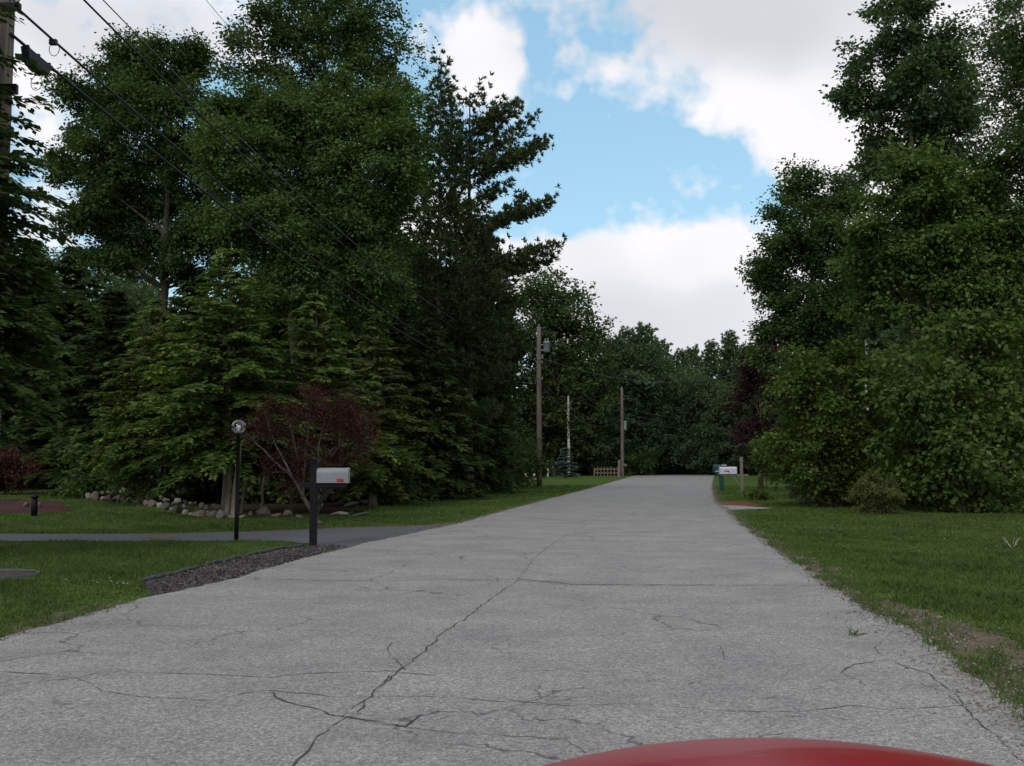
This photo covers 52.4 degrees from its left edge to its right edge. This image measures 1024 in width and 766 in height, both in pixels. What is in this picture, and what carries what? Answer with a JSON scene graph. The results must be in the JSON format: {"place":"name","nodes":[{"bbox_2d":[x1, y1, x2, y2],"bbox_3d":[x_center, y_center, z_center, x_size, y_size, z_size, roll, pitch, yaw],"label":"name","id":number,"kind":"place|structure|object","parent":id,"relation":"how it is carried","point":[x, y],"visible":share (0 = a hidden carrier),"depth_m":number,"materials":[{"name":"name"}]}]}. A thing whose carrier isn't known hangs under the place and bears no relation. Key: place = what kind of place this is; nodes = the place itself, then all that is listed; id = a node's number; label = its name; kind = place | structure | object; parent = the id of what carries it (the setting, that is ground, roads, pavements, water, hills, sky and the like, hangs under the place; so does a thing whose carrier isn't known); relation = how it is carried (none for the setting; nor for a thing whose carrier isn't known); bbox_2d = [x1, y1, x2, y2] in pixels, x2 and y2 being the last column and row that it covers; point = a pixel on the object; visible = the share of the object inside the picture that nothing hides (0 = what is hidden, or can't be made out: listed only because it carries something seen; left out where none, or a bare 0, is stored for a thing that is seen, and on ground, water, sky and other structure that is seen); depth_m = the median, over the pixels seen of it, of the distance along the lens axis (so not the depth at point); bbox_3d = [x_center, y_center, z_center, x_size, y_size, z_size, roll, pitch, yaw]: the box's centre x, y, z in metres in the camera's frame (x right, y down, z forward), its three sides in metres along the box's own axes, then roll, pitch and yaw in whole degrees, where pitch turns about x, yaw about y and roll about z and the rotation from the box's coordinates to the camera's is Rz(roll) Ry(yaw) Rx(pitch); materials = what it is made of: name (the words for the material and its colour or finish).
{"place":"outdoors","nodes":[
{"label":"outdoors","id":0,"kind":"place"},
{"bbox_2d":[1,605,116,637],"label":"verge","id":1,"kind":"structure","parent":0,"point":[55,615],"depth_m":8.53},
{"bbox_2d":[0,524,449,549],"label":"driveway","id":2,"kind":"structure","parent":0,"point":[349,536],"depth_m":18.11,"materials":[{"name":"grey asphalt"}]},
{"bbox_2d":[231,420,245,539],"bbox_3d":[-4.542,1.608,17.208,0.234,1.999,0.234,0,-4,0],"label":"lamp post","id":3,"kind":"object","parent":2,"relation":"on","point":[238,427],"visible":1,"depth_m":17.18,"materials":[{"name":"black metal"}]},
{"bbox_2d":[0,522,453,534],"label":"driveway verge","id":4,"kind":"structure","parent":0,"point":[262,531],"depth_m":19.80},
{"bbox_2d":[30,474,551,514],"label":"forest floor","id":5,"kind":"structure","parent":0,"point":[331,507],"depth_m":30.93,"materials":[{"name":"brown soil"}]},
{"bbox_2d":[1,235,97,464],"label":"hemlock tree","id":6,"kind":"object","parent":5,"relation":"on","point":[37,246],"visible":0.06,"depth_m":60.39,"materials":[{"name":"green plant"}]},
{"bbox_2d":[0,245,136,488],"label":"hemlock tree","id":7,"kind":"object","parent":5,"relation":"on","point":[73,321],"visible":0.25,"depth_m":53.46,"materials":[{"name":"green plant"}]},
{"bbox_2d":[48,439,118,498],"bbox_3d":[-14.061,2.875,38.903,6.259,3.451,5.084,-2,-5,21],"label":"understory shrub","id":8,"kind":"object","parent":5,"relation":"on","point":[75,485],"visible":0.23,"depth_m":37.98,"materials":[{"name":"green plant"}]},
{"bbox_2d":[20,288,150,496],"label":"hemlock tree","id":9,"kind":"object","parent":5,"relation":"on","point":[106,350],"visible":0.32,"depth_m":41.50,"materials":[{"name":"green plant"}]},
{"bbox_2d":[39,248,198,394],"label":"broadleaf tree","id":10,"kind":"object","parent":5,"relation":"on","point":[133,288],"visible":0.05,"depth_m":75.13,"materials":[{"name":"green plant"}]},
{"bbox_2d":[30,22,239,337],"bbox_3d":[-14.070,-4.797,40.369,8.708,18.404,7.563,-3,-6,37],"label":"maple tree","id":11,"kind":"object","parent":5,"relation":"on","point":[117,212],"visible":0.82,"depth_m":39.91,"materials":[{"name":"green plant"}]},
{"bbox_2d":[59,298,220,500],"bbox_3d":[-11.195,0.559,33.074,5.361,6.556,5.121,0,-4,0],"label":"hemlock tree","id":12,"kind":"object","parent":5,"relation":"on","point":[142,356],"visible":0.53,"depth_m":32.50,"materials":[{"name":"green plant"}]},
{"bbox_2d":[82,437,215,500],"bbox_3d":[-12.568,2.908,36.098,5.153,2.842,4.186,-4,-6,40],"label":"understory shrub","id":13,"kind":"object","parent":5,"relation":"on","point":[107,479],"visible":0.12,"depth_m":35.03,"materials":[{"name":"green plant"}]},
{"bbox_2d":[91,277,247,502],"bbox_3d":[-11.332,0.383,35.891,6.456,8.230,6.778,-1,-5,17],"label":"hemlock tree","id":14,"kind":"object","parent":5,"relation":"on","point":[186,288],"visible":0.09,"depth_m":35.75,"materials":[{"name":"green plant"}]},
{"bbox_2d":[87,410,330,505],"bbox_3d":[-9.863,2.197,34.351,7.687,4.239,6.244,2,-5,-19],"label":"understory shrub","id":15,"kind":"object","parent":5,"relation":"on","point":[159,476],"visible":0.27,"depth_m":32.54,"materials":[{"name":"green plant"}]},
{"bbox_2d":[159,464,277,501],"bbox_3d":[-9.608,2.708,36.322,6.109,3.369,4.963,1,-5,-11],"label":"understory shrub","id":16,"kind":"object","parent":5,"relation":"on","point":[207,494],"visible":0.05,"depth_m":34.93,"materials":[{"name":"green plant"}]},
{"bbox_2d":[92,242,351,514],"bbox_3d":[-6.987,-0.157,25.867,5.854,6.864,5.778,-4,-6,41],"label":"hemlock tree","id":17,"kind":"object","parent":5,"relation":"on","point":[207,387],"visible":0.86,"depth_m":25.60,"materials":[{"name":"green plant"}]},
{"bbox_2d":[204,303,361,503],"bbox_3d":[-7.889,0.226,36.173,7.107,8.629,6.770,3,-5,-34],"label":"hemlock tree","id":18,"kind":"object","parent":5,"relation":"on","point":[271,332],"visible":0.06,"depth_m":35.47,"materials":[{"name":"green plant"}]},
{"bbox_2d":[175,58,444,502],"bbox_3d":[-6.660,-3.451,34.600,8.878,14.853,6.894,0,-4,0],"label":"maple tree","id":19,"kind":"object","parent":5,"relation":"on","point":[279,132],"visible":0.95,"depth_m":33.90,"materials":[{"name":"green plant"}]},
{"bbox_2d":[196,0,440,414],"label":"maple tree","id":20,"kind":"object","parent":5,"relation":"on","point":[352,41],"visible":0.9,"depth_m":37.30,"materials":[{"name":"green plant"}]},
{"bbox_2d":[232,290,404,511],"bbox_3d":[-5.305,0.453,27.411,4.526,5.887,4.812,2,-5,-20],"label":"hemlock tree","id":21,"kind":"object","parent":5,"relation":"on","point":[327,369],"visible":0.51,"depth_m":27.36,"materials":[{"name":"green plant"}]},
{"bbox_2d":[255,436,398,503],"bbox_3d":[-6.630,2.705,35.642,5.889,3.248,4.784,3,-6,-37],"label":"understory shrub","id":22,"kind":"object","parent":5,"relation":"on","point":[294,499],"visible":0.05,"depth_m":33.53,"materials":[{"name":"green plant"}]},
{"bbox_2d":[283,301,396,500],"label":"hemlock tree","id":23,"kind":"object","parent":5,"relation":"on","point":[352,344],"visible":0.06,"depth_m":37.90,"materials":[{"name":"green plant"}]},
{"bbox_2d":[213,177,487,412],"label":"broadleaf tree","id":24,"kind":"object","parent":5,"relation":"on","point":[407,320],"depth_m":45.25,"materials":[{"name":"green plant"}]},
{"bbox_2d":[305,415,427,502],"bbox_3d":[-5.133,2.649,35.114,4.840,3.286,5.958,1,-5,-11],"label":"understory shrub","id":25,"kind":"object","parent":5,"relation":"on","point":[415,487],"visible":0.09,"depth_m":33.91,"materials":[{"name":"green plant"}]},
{"bbox_2d":[305,316,462,504],"bbox_3d":[-4.213,0.835,31.910,4.597,5.959,4.908,-3,-5,31],"label":"hemlock tree","id":26,"kind":"object","parent":5,"relation":"on","point":[365,485],"visible":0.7,"depth_m":31.79,"materials":[{"name":"green plant"}]},
{"bbox_2d":[331,320,463,501],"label":"hemlock tree","id":27,"kind":"object","parent":5,"relation":"on","point":[402,340],"visible":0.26,"depth_m":36.67,"materials":[{"name":"green plant"}]},
{"bbox_2d":[361,241,446,411],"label":"pine tree","id":28,"kind":"object","parent":5,"relation":"on","point":[403,314],"visible":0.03,"depth_m":45.97,"materials":[{"name":"green plant"}]},
{"bbox_2d":[381,317,501,500],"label":"hemlock tree","id":29,"kind":"object","parent":5,"relation":"on","point":[451,415],"visible":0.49,"depth_m":37.62,"materials":[{"name":"green plant"}]},
{"bbox_2d":[420,356,532,493],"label":"hemlock tree","id":30,"kind":"object","parent":5,"relation":"on","point":[498,456],"visible":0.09,"depth_m":44.38,"materials":[{"name":"green plant"}]},
{"bbox_2d":[461,443,518,491],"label":"understory shrub","id":31,"kind":"object","parent":5,"relation":"on","point":[501,482],"visible":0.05,"depth_m":46.73,"materials":[{"name":"green plant"}]},
{"bbox_2d":[461,282,536,449],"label":"broadleaf tree","id":32,"kind":"object","parent":5,"relation":"on","point":[529,380],"depth_m":108.34,"materials":[{"name":"green plant"}]},
{"bbox_2d":[506,261,628,474],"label":"maple tree","id":33,"kind":"object","parent":5,"relation":"on","point":[552,318],"visible":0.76,"depth_m":111.31,"materials":[{"name":"green plant"}]},
{"bbox_2d":[0,474,1023,765],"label":"road","id":34,"kind":"structure","parent":0,"point":[636,610],"depth_m":6.71,"materials":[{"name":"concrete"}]},
{"bbox_2d":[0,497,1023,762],"bbox_3d":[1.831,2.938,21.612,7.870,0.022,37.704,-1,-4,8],"label":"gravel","id":35,"kind":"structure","parent":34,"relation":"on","point":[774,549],"depth_m":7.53,"materials":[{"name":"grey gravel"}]},
{"bbox_2d":[544,737,994,765],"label":"car","id":36,"kind":"object","parent":34,"relation":"on","point":[757,751],"visible":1,"depth_m":1.52,"materials":[{"name":"red paint"}]},
{"bbox_2d":[0,474,1023,659],"bbox_3d":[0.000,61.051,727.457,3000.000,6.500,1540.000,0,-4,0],"label":"ground","id":37,"kind":"structure","parent":0,"point":[599,480],"depth_m":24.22,"materials":[{"name":"green plant"}]},
{"bbox_2d":[0,0,21,434],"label":"utility pole","id":38,"kind":"object","parent":37,"relation":"on","point":[7,43],"visible":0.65,"depth_m":15.31,"materials":[{"name":"brown wood"}]},
{"bbox_2d":[9,32,538,383],"bbox_3d":[-2.970,-2.295,36.682,0.047,2.440,43.898,-1,-5,12],"label":"power line","id":39,"kind":"object","parent":38,"relation":"attached to","point":[139,139],"visible":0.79,"depth_m":20.71,"materials":[{"name":"black rubber"}]},
{"bbox_2d":[21,45,52,90],"bbox_3d":[-7.277,-4.774,15.918,0.193,0.613,0.598,-1,-5,12],"label":"splice box","id":40,"kind":"object","parent":39,"relation":"hanging from","point":[27,52],"visible":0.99,"depth_m":15.87,"materials":[{"name":"black plastic"}]},
{"bbox_2d":[20,11,537,378],"bbox_3d":[-2.935,-2.639,36.709,0.040,2.546,43.883,-1,-5,12],"label":"power line","id":41,"kind":"object","parent":38,"relation":"attached to","point":[119,98],"visible":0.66,"depth_m":20.37,"materials":[{"name":"black rubber"}]},
{"bbox_2d":[83,0,534,359],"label":"power line","id":42,"kind":"object","parent":38,"relation":"attached to","point":[147,63],"visible":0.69,"depth_m":22.30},
{"bbox_2d":[0,569,39,579],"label":"garden ring","id":43,"kind":"object","parent":37,"relation":"on","point":[15,573],"visible":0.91,"depth_m":12.02,"materials":[{"name":"grey concrete"}]},
{"bbox_2d":[0,446,47,494],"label":"barberry bush","id":44,"kind":"object","parent":37,"relation":"on","point":[13,471],"visible":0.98,"depth_m":42.62,"materials":[{"name":"red plant"}]},
{"bbox_2d":[0,499,70,512],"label":"mulch bed","id":45,"kind":"object","parent":37,"relation":"on","point":[11,505],"visible":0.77,"depth_m":30.88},
{"bbox_2d":[0,0,104,466],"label":"hemlock tree","id":46,"kind":"object","parent":37,"relation":"on","point":[14,392],"visible":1,"depth_m":14.40,"materials":[{"name":"green plant"}]},
{"bbox_2d":[138,543,303,580],"bbox_3d":[-3.675,2.310,13.600,0.235,0.072,4.872,-1,-4,9],"label":"lawn edging","id":47,"kind":"object","parent":37,"relation":"on","point":[170,573],"visible":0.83,"depth_m":13.12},
{"bbox_2d":[224,449,233,515],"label":"tree trunk","id":48,"kind":"object","parent":37,"relation":"on","point":[228,495],"visible":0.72,"depth_m":25.36,"materials":[{"name":"brown plant"}]},
{"bbox_2d":[144,546,335,595],"bbox_3d":[-3.205,2.273,12.926,1.245,0.001,6.746,-1,-4,7],"label":"mulch strip","id":49,"kind":"object","parent":37,"relation":"on","point":[203,579],"visible":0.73,"depth_m":12.03,"materials":[{"name":"grey gravel"}]},
{"bbox_2d":[144,543,349,593],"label":"mulch chips","id":50,"kind":"object","parent":49,"relation":"on","point":[249,558],"visible":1,"depth_m":12.62,"materials":[{"name":"grey plant"}]},
{"bbox_2d":[303,456,349,545],"bbox_3d":[-2.884,1.837,16.179,0.722,1.384,0.185,0,-4,0],"label":"mailbox","id":51,"kind":"object","parent":49,"relation":"on","point":[331,479],"visible":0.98,"depth_m":16.14,"materials":[{"name":"black paint"}]},
{"bbox_2d":[221,377,404,519],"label":"plum tree","id":52,"kind":"object","parent":37,"relation":"on","point":[349,414],"visible":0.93,"depth_m":23.47,"materials":[{"name":"red plant"}]},
{"bbox_2d":[397,48,486,411],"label":"pine tree","id":53,"kind":"object","parent":37,"relation":"on","point":[450,248],"visible":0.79,"depth_m":41.22,"materials":[{"name":"green plant"}]},
{"bbox_2d":[450,228,533,491],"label":"pine tree","id":54,"kind":"object","parent":37,"relation":"on","point":[505,388],"visible":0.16,"depth_m":46.51,"materials":[{"name":"green plant"}]},
{"bbox_2d":[419,71,566,495],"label":"pine tree","id":55,"kind":"object","parent":37,"relation":"on","point":[514,265],"visible":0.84,"depth_m":42.22,"materials":[{"name":"green plant"}]},
{"bbox_2d":[475,454,536,490],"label":"understory shrub","id":56,"kind":"object","parent":37,"relation":"on","point":[520,469],"visible":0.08,"depth_m":48.70,"materials":[{"name":"green plant"}]},
{"bbox_2d":[498,418,554,487],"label":"understory shrub","id":57,"kind":"object","parent":37,"relation":"on","point":[530,454],"visible":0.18,"depth_m":55.52,"materials":[{"name":"green plant"}]},
{"bbox_2d":[536,324,549,486],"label":"utility pole","id":58,"kind":"object","parent":37,"relation":"on","point":[546,346],"visible":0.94,"depth_m":58.07,"materials":[{"name":"brown wood"}]},
{"bbox_2d":[103,0,534,354],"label":"power line","id":59,"kind":"object","parent":58,"relation":"attached to","point":[257,154],"visible":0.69,"depth_m":22.75,"materials":[{"name":"rubber"}]},
{"bbox_2d":[552,448,580,477],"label":"blue spruce","id":60,"kind":"object","parent":37,"relation":"on","point":[564,452],"visible":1,"depth_m":91.91,"materials":[{"name":"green plant"}]},
{"bbox_2d":[518,264,616,474],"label":"maple tree","id":61,"kind":"object","parent":37,"relation":"on","point":[537,276],"visible":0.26,"depth_m":123.32,"materials":[{"name":"green plant"}]},
{"bbox_2d":[557,364,640,474],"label":"broadleaf tree","id":62,"kind":"object","parent":37,"relation":"on","point":[603,444],"visible":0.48,"depth_m":111.31,"materials":[{"name":"green plant"}]},
{"bbox_2d":[621,387,626,476],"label":"utility pole","id":63,"kind":"object","parent":37,"relation":"on","point":[623,425],"visible":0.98,"depth_m":103.79,"materials":[{"name":"brown wood"}]},
{"bbox_2d":[606,326,644,452],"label":"pine tree","id":64,"kind":"object","parent":37,"relation":"on","point":[626,332],"visible":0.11,"depth_m":119.80,"materials":[{"name":"green plant"}]},
{"bbox_2d":[600,444,657,475],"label":"understory shrub","id":65,"kind":"object","parent":37,"relation":"on","point":[637,469],"visible":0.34,"depth_m":113.77,"materials":[{"name":"green plant"}]},
{"bbox_2d":[602,442,656,475],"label":"understory shrub","id":66,"kind":"object","parent":37,"relation":"on","point":[647,461],"visible":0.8,"depth_m":113.28,"materials":[{"name":"green plant"}]},
{"bbox_2d":[571,332,690,470],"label":"broadleaf tree","id":67,"kind":"object","parent":37,"relation":"on","point":[638,374],"visible":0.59,"depth_m":115.85,"materials":[{"name":"green plant"}]},
{"bbox_2d":[616,320,674,473],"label":"broadleaf tree","id":68,"kind":"object","parent":37,"relation":"on","point":[648,337],"visible":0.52,"depth_m":116.87,"materials":[{"name":"green plant"}]},
{"bbox_2d":[654,337,681,473],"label":"pine tree","id":69,"kind":"object","parent":37,"relation":"on","point":[666,346],"visible":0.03,"depth_m":125.10,"materials":[{"name":"green plant"}]},
{"bbox_2d":[634,349,705,474],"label":"broadleaf tree","id":70,"kind":"object","parent":37,"relation":"on","point":[667,461],"visible":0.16,"depth_m":119.04,"materials":[{"name":"green plant"}]},
{"bbox_2d":[673,348,697,472],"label":"pine tree","id":71,"kind":"object","parent":37,"relation":"on","point":[682,356],"visible":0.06,"depth_m":137.99,"materials":[{"name":"green plant"}]},
{"bbox_2d":[646,359,732,474],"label":"broadleaf tree","id":72,"kind":"object","parent":37,"relation":"on","point":[684,373],"visible":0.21,"depth_m":120.00,"materials":[{"name":"green plant"}]},
{"bbox_2d":[681,343,704,374],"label":"pine tree","id":73,"kind":"object","parent":37,"relation":"on","point":[693,352],"visible":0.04,"depth_m":145.03,"materials":[{"name":"green plant"}]},
{"bbox_2d":[666,370,741,474],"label":"broadleaf tree","id":74,"kind":"object","parent":37,"relation":"on","point":[705,395],"visible":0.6,"depth_m":116.46,"materials":[{"name":"green plant"}]},
{"bbox_2d":[689,339,720,460],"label":"spruce tree","id":75,"kind":"object","parent":37,"relation":"on","point":[710,365],"visible":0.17,"depth_m":135.16,"materials":[{"name":"green plant"}]},
{"bbox_2d":[677,377,771,474],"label":"broadleaf tree","id":76,"kind":"object","parent":37,"relation":"on","point":[725,439],"visible":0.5,"depth_m":113.84,"materials":[{"name":"green plant"}]},
{"bbox_2d":[713,329,743,459],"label":"spruce tree","id":77,"kind":"object","parent":37,"relation":"on","point":[727,353],"visible":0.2,"depth_m":130.04,"materials":[{"name":"green plant"}]},
{"bbox_2d":[719,457,748,492],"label":"mailbox","id":78,"kind":"object","parent":37,"relation":"on","point":[728,471],"visible":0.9,"depth_m":44.76,"materials":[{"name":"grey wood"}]},
{"bbox_2d":[727,341,756,474],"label":"pine tree","id":79,"kind":"object","parent":37,"relation":"on","point":[734,370],"visible":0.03,"depth_m":120.21,"materials":[{"name":"green plant"}]},
{"bbox_2d":[742,486,774,500],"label":"perennial clump","id":80,"kind":"object","parent":37,"relation":"on","point":[754,494],"visible":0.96,"depth_m":36.36,"materials":[{"name":"green plant"}]},
{"bbox_2d":[721,344,798,488],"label":"copper tree","id":81,"kind":"object","parent":37,"relation":"on","point":[750,384],"visible":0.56,"depth_m":52.04,"materials":[{"name":"red plant"}]},
{"bbox_2d":[746,435,784,489],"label":"tree","id":82,"kind":"object","parent":37,"relation":"on","point":[759,464],"visible":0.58,"depth_m":49.62,"materials":[{"name":"green plant"}]},
{"bbox_2d":[742,346,789,456],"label":"pine tree","id":83,"kind":"object","parent":37,"relation":"on","point":[745,416],"visible":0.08,"depth_m":109.30,"materials":[{"name":"green plant"}]},
{"bbox_2d":[844,467,910,514],"bbox_3d":[9.220,2.773,26.248,1.598,1.294,1.420,0,-4,0],"label":"tan bush","id":84,"kind":"object","parent":37,"relation":"on","point":[889,492],"visible":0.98,"depth_m":26.10,"materials":[{"name":"green plant"}]},
{"bbox_2d":[7,0,1023,397],"label":"sky","id":85,"kind":"structure","parent":0,"point":[667,119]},
{"bbox_2d":[710,486,1023,704],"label":"verge","id":86,"kind":"structure","parent":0,"point":[986,638],"depth_m":7.55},
{"bbox_2d":[0,513,1023,728],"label":"verge grass","id":87,"kind":"structure","parent":86,"relation":"on","point":[976,669],"depth_m":8.15,"materials":[{"name":"green plant"}]},
{"bbox_2d":[787,483,1023,513],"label":"forest floor","id":88,"kind":"structure","parent":0,"point":[913,502],"depth_m":32.45,"materials":[{"name":"brown soil"}]},
{"bbox_2d":[731,152,893,433],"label":"maple tree","id":89,"kind":"object","parent":88,"relation":"on","point":[807,247],"visible":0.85,"depth_m":42.74,"materials":[{"name":"green plant"}]},
{"bbox_2d":[753,327,905,506],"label":"tree","id":90,"kind":"object","parent":88,"relation":"on","point":[838,426],"visible":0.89,"depth_m":30.47,"materials":[{"name":"green plant"}]},
{"bbox_2d":[758,272,900,443],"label":"broadleaf tree","id":91,"kind":"object","parent":88,"relation":"on","point":[869,335],"visible":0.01,"depth_m":76.50,"materials":[{"name":"green plant"}]},
{"bbox_2d":[781,411,947,507],"bbox_3d":[10.845,2.213,32.052,5.546,3.765,6.828,-1,-5,15],"label":"understory shrub","id":92,"kind":"object","parent":88,"relation":"on","point":[912,498],"visible":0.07,"depth_m":30.52,"materials":[{"name":"green plant"}]},
{"bbox_2d":[825,212,985,445],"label":"broadleaf tree","id":93,"kind":"object","parent":88,"relation":"on","point":[874,341],"depth_m":74.09,"materials":[{"name":"green plant"}]},
{"bbox_2d":[818,0,1007,502],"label":"poplar tree","id":94,"kind":"object","parent":88,"relation":"on","point":[914,75],"visible":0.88,"depth_m":34.61,"materials":[{"name":"green plant"}]},
{"bbox_2d":[823,129,1023,504],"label":"maple tree","id":95,"kind":"object","parent":88,"relation":"on","point":[936,195],"visible":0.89,"depth_m":30.34,"materials":[{"name":"green plant"}]},
{"bbox_2d":[876,232,972,441],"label":"pine tree","id":96,"kind":"object","parent":88,"relation":"on","point":[903,329],"visible":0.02,"depth_m":63.94,"materials":[{"name":"green plant"}]},
{"bbox_2d":[850,294,1023,513],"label":"vine maple","id":97,"kind":"object","parent":88,"relation":"on","point":[936,422],"visible":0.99,"depth_m":27.13,"materials":[{"name":"green plant"}]},
{"bbox_2d":[908,277,1023,444],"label":"broadleaf tree","id":98,"kind":"object","parent":88,"relation":"on","point":[1017,357],"visible":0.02,"depth_m":45.91,"materials":[{"name":"green plant"}]},
{"bbox_2d":[932,0,1023,459],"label":"poplar tree","id":99,"kind":"object","parent":88,"relation":"on","point":[996,54],"visible":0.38,"depth_m":40.93,"materials":[{"name":"green plant"}]},
{"bbox_2d":[976,0,1023,262],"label":"maple tree","id":100,"kind":"object","parent":88,"relation":"on","point":[1014,58],"visible":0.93,"depth_m":30.74,"materials":[{"name":"green plant"}]},
{"bbox_2d":[999,471,1023,511],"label":"grey bush","id":101,"kind":"object","parent":88,"relation":"on","point":[1018,496],"visible":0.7,"depth_m":26.82,"materials":[{"name":"green plant"}]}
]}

